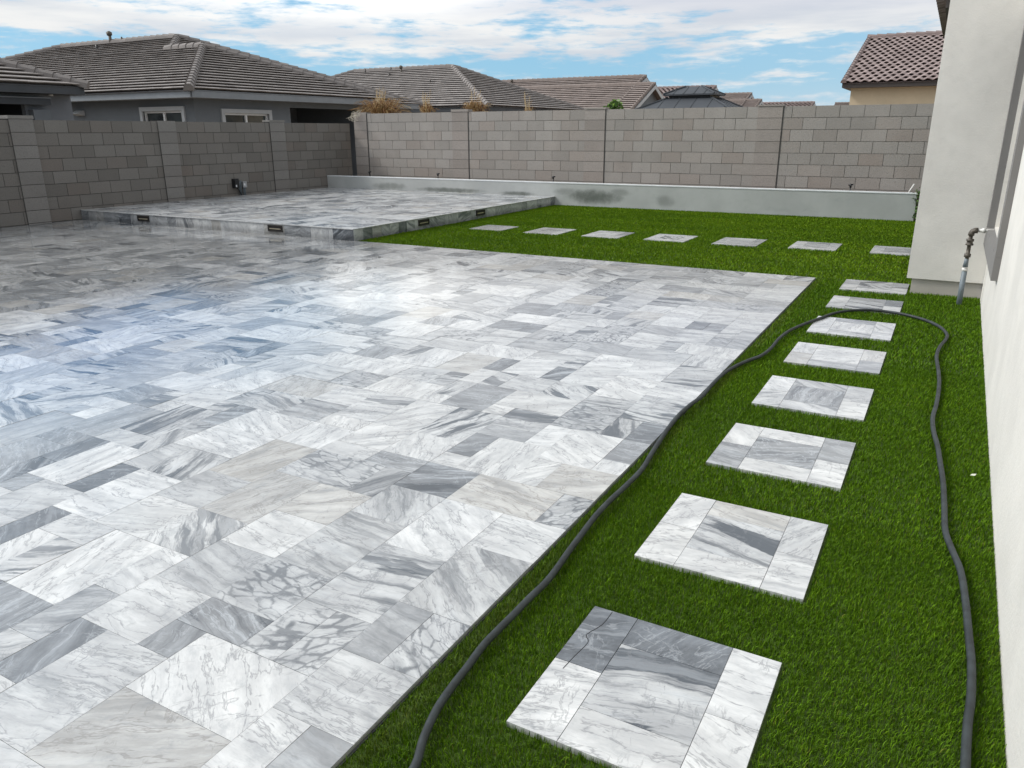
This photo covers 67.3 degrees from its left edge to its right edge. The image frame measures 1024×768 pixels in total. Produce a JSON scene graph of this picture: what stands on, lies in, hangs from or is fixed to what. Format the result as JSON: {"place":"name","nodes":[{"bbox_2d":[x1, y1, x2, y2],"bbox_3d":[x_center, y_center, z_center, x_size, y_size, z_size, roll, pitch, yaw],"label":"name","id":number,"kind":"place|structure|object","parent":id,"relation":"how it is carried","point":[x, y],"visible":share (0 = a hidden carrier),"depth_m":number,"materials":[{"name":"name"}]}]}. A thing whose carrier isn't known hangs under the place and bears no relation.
{"place":"outdoors","nodes":[
{"label":"outdoors","id":0,"kind":"place"},
{"bbox_2d":[0,58,89,119],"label":"grey house","id":1,"kind":"structure","parent":0,"point":[36,93],"depth_m":16.95,"materials":[{"name":"tile"}]},
{"bbox_2d":[1,31,423,175],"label":"grey house","id":2,"kind":"structure","parent":0,"point":[173,77],"depth_m":23.41,"materials":[{"name":"tile"}]},
{"bbox_2d":[139,106,185,121],"bbox_3d":[-9.624,-7.166,21.354,1.840,1.000,0.160,10,21,28],"label":"window","id":3,"kind":"structure","parent":2,"relation":"in","point":[171,113],"depth_m":21.26,"materials":[{"name":"white plastic"}]},
{"bbox_2d":[220,109,272,122],"bbox_3d":[-7.661,-7.441,22.254,0.160,0.950,1.870,10,21,28],"label":"window","id":4,"kind":"structure","parent":2,"relation":"in","point":[227,115],"depth_m":22.13,"materials":[{"name":"white plastic"}]},
{"bbox_2d":[81,187,554,240],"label":"raised terrace","id":5,"kind":"structure","parent":0,"point":[335,213],"depth_m":13.81,"materials":[{"name":"stone"}]},
{"bbox_2d":[0,219,814,767],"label":"patio","id":6,"kind":"structure","parent":0,"point":[274,501],"depth_m":3.79,"materials":[{"name":"stone"}]},
{"bbox_2d":[333,64,583,112],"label":"grey house","id":7,"kind":"structure","parent":0,"point":[447,87],"depth_m":37.48,"materials":[{"name":"tile"}]},
{"bbox_2d":[0,0,941,105],"label":"sky","id":8,"kind":"structure","parent":0,"point":[772,50],"materials":[{"name":"blue"}]},
{"bbox_2d":[503,74,663,108],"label":"brown roofed house","id":9,"kind":"structure","parent":0,"point":[634,91],"depth_m":43.56,"materials":[{"name":"tile"}]},
{"bbox_2d":[341,206,1005,767],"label":"lawn","id":10,"kind":"structure","parent":0,"point":[667,612],"depth_m":2.47,"materials":[{"name":"green plant"}]},
{"bbox_2d":[469,225,517,231],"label":"stepping stone","id":11,"kind":"object","parent":10,"relation":"on","point":[494,227],"visible":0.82,"depth_m":12.69,"materials":[{"name":"stone"}]},
{"bbox_2d":[523,227,576,234],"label":"stepping stone","id":12,"kind":"object","parent":10,"relation":"on","point":[551,231],"visible":0.77,"depth_m":12.17,"materials":[{"name":"stone"}]},
{"bbox_2d":[582,230,633,238],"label":"stepping stone","id":13,"kind":"object","parent":10,"relation":"on","point":[611,234],"visible":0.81,"depth_m":11.79,"materials":[{"name":"stone"}]},
{"bbox_2d":[507,606,781,767],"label":"stepping stone","id":14,"kind":"object","parent":10,"relation":"on","point":[614,689],"visible":0.93,"depth_m":2.14,"materials":[{"name":"stone"}]},
{"bbox_2d":[644,234,697,242],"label":"stepping stone","id":15,"kind":"object","parent":10,"relation":"on","point":[671,238],"visible":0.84,"depth_m":11.33,"materials":[{"name":"stone"}]},
{"bbox_2d":[409,309,975,767],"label":"garden hose","id":16,"kind":"object","parent":10,"relation":"on","point":[543,585],"visible":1,"depth_m":2.64,"materials":[{"name":"black rubber"}]},
{"bbox_2d":[634,493,827,603],"bbox_3d":[0.860,0.621,2.977,0.599,0.046,0.591,10,21,28],"label":"stepping stone","id":17,"kind":"object","parent":10,"relation":"on","point":[770,553],"visible":0.88,"depth_m":2.93,"materials":[{"name":"stone"}]},
{"bbox_2d":[712,237,766,246],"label":"stepping stone","id":18,"kind":"object","parent":10,"relation":"on","point":[738,242],"visible":0.82,"depth_m":10.98,"materials":[{"name":"stone"}]},
{"bbox_2d":[706,423,855,490],"bbox_3d":[1.330,0.356,3.781,0.599,0.046,0.593,10,21,28],"label":"stepping stone","id":19,"kind":"object","parent":10,"relation":"on","point":[804,458],"visible":0.91,"depth_m":3.74,"materials":[{"name":"stone"}]},
{"bbox_2d":[752,375,873,421],"bbox_3d":[1.799,0.091,4.584,0.599,0.046,0.600,10,21,28],"label":"stepping stone","id":20,"kind":"object","parent":10,"relation":"on","point":[829,399],"visible":0.88,"depth_m":4.54,"materials":[{"name":"stone"}]},
{"bbox_2d":[788,241,841,251],"bbox_3d":[4.174,-1.882,10.581,0.598,0.046,0.743,10,21,28],"label":"stepping stone","id":21,"kind":"object","parent":10,"relation":"on","point":[806,245],"visible":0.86,"depth_m":10.57,"materials":[{"name":"stone"}]},
{"bbox_2d":[783,342,885,374],"bbox_3d":[2.263,-0.171,5.378,0.599,0.045,0.584,10,21,28],"label":"stepping stone","id":22,"kind":"object","parent":10,"relation":"on","point":[840,358],"visible":0.86,"depth_m":5.35,"materials":[{"name":"stone"}]},
{"bbox_2d":[806,316,895,341],"bbox_3d":[2.727,-0.433,6.174,0.599,0.046,0.604,10,21,28],"label":"stepping stone","id":23,"kind":"object","parent":10,"relation":"on","point":[873,330],"visible":0.83,"depth_m":6.13,"materials":[{"name":"stone"}]},
{"bbox_2d":[826,295,903,313],"bbox_3d":[3.215,-0.708,7.010,0.599,0.045,0.565,10,21,28],"label":"stepping stone","id":24,"kind":"object","parent":10,"relation":"on","point":[840,302],"visible":0.75,"depth_m":7.02,"materials":[{"name":"stone"}]},
{"bbox_2d":[839,279,908,294],"bbox_3d":[3.676,-0.969,7.799,0.599,0.046,0.601,10,21,28],"label":"stepping stone","id":25,"kind":"object","parent":10,"relation":"on","point":[876,286],"visible":0.86,"depth_m":7.78,"materials":[{"name":"stone"}]},
{"bbox_2d":[870,246,910,255],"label":"stepping stone","id":26,"kind":"object","parent":10,"relation":"on","point":[900,251],"visible":0.61,"depth_m":10.12,"materials":[{"name":"stone"}]},
{"bbox_2d":[912,187,919,221],"bbox_3d":[7.103,-3.140,13.391,0.330,0.679,0.362,10,21,28],"label":"green shrub","id":27,"kind":"object","parent":10,"relation":"on","point":[917,200],"visible":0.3,"depth_m":13.34,"materials":[{"name":"green plant"}]},
{"bbox_2d":[763,101,815,105],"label":"tiled house","id":28,"kind":"structure","parent":0,"point":[801,103],"depth_m":74.00,"materials":[{"name":"brown tile"}]},
{"bbox_2d":[835,102,848,104],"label":"tiled house","id":29,"kind":"structure","parent":0,"point":[841,103],"depth_m":91.11,"materials":[{"name":"brown concrete"}]},
{"bbox_2d":[840,30,944,104],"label":"beige house","id":30,"kind":"structure","parent":0,"point":[895,68],"depth_m":26.51,"materials":[{"name":"brown tile"}]},
{"label":"ground","id":31,"kind":"structure","parent":0,"visible":0},
{"bbox_2d":[0,115,352,227],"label":"block fence","id":32,"kind":"object","parent":31,"relation":"on","point":[51,171],"visible":0.85,"depth_m":15.12,"materials":[{"name":"concrete"}]},
{"bbox_2d":[231,178,246,194],"bbox_3d":[-6.046,-4.381,17.119,0.095,0.377,0.370,10,21,28],"label":"outlet box","id":33,"kind":"object","parent":32,"relation":"attached to","point":[236,183],"visible":0.99,"depth_m":17.12,"materials":[{"name":"black plastic"}]},
{"bbox_2d":[417,95,439,112],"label":"dry grass","id":34,"kind":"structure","parent":31,"relation":"on","point":[427,108],"depth_m":19.41,"materials":[{"name":"plant"}]},
{"bbox_2d":[457,88,490,111],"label":"dry grass","id":35,"kind":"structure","parent":31,"relation":"on","point":[476,106],"depth_m":18.71,"materials":[{"name":"plant"}]},
{"bbox_2d":[524,93,534,110],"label":"dry grass","id":36,"kind":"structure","parent":31,"relation":"on","point":[529,108],"depth_m":18.11,"materials":[{"name":"plant"}]},
{"bbox_2d":[337,278,815,767],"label":"edging strip","id":37,"kind":"object","parent":31,"relation":"on","point":[422,680],"visible":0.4,"depth_m":2.50,"materials":[{"name":"grey stone"}]},
{"bbox_2d":[603,99,623,108],"bbox_3d":[2.277,-5.331,17.530,0.535,2.199,0.432,10,21,28],"label":"green shrub","id":38,"kind":"object","parent":31,"relation":"on","point":[613,104],"visible":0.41,"depth_m":17.17,"materials":[{"name":"green plant"}]},
{"bbox_2d":[327,175,916,220],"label":"planter wall","id":39,"kind":"structure","parent":31,"relation":"on","point":[896,206],"depth_m":15.29,"materials":[{"name":"grey paint"}]},
{"bbox_2d":[353,104,933,192],"bbox_3d":[4.578,-4.515,15.444,19.596,2.089,0.212,10,21,28],"label":"block fence","id":40,"kind":"object","parent":31,"relation":"on","point":[880,148],"visible":0.71,"depth_m":16.01,"materials":[{"name":"beige concrete"}]},
{"bbox_2d":[346,110,361,120],"bbox_3d":[-4.015,-6.800,19.510,0.468,0.287,0.148,10,21,28],"label":"dry vine","id":41,"kind":"object","parent":40,"relation":"attached to","point":[355,115],"visible":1,"depth_m":19.49,"materials":[{"name":"plant"}]},
{"bbox_2d":[350,88,411,117],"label":"dry grass","id":42,"kind":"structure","parent":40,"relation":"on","point":[379,105],"depth_m":19.98,"materials":[{"name":"plant"}]},
{"bbox_2d":[635,85,742,108],"bbox_3d":[5.321,-7.320,22.775,3.348,2.849,3.148,10,21,28],"label":"metal gazebo","id":43,"kind":"object","parent":31,"relation":"on","point":[702,96],"visible":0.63,"depth_m":21.94,"materials":[{"name":"grey metal"}]},
{"bbox_2d":[658,85,721,97],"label":"tiled house","id":44,"kind":"structure","parent":31,"relation":"on","point":[663,89],"depth_m":56.55,"materials":[{"name":"brown tile"}]},
{"bbox_2d":[722,92,763,106],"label":"tiled house","id":45,"kind":"structure","parent":31,"relation":"on","point":[745,99],"depth_m":61.43,"materials":[{"name":"tile"}]},
{"bbox_2d":[907,0,1023,767],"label":"stucco house","id":46,"kind":"structure","parent":31,"relation":"on","point":[973,175],"depth_m":6.64,"materials":[{"name":"white paint"}]},
{"bbox_2d":[956,228,993,304],"bbox_3d":[4.127,-1.018,6.875,0.198,0.746,0.062,10,21,28],"label":"gas pipe","id":47,"kind":"object","parent":46,"relation":"attached to","point":[970,240],"visible":0.95,"depth_m":6.87,"materials":[{"name":"metal"}]},
{"bbox_2d":[983,28,1023,280],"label":"window","id":48,"kind":"structure","parent":46,"relation":"in","point":[993,244],"depth_m":6.40,"materials":[{"name":"beige plastic"}]}
]}

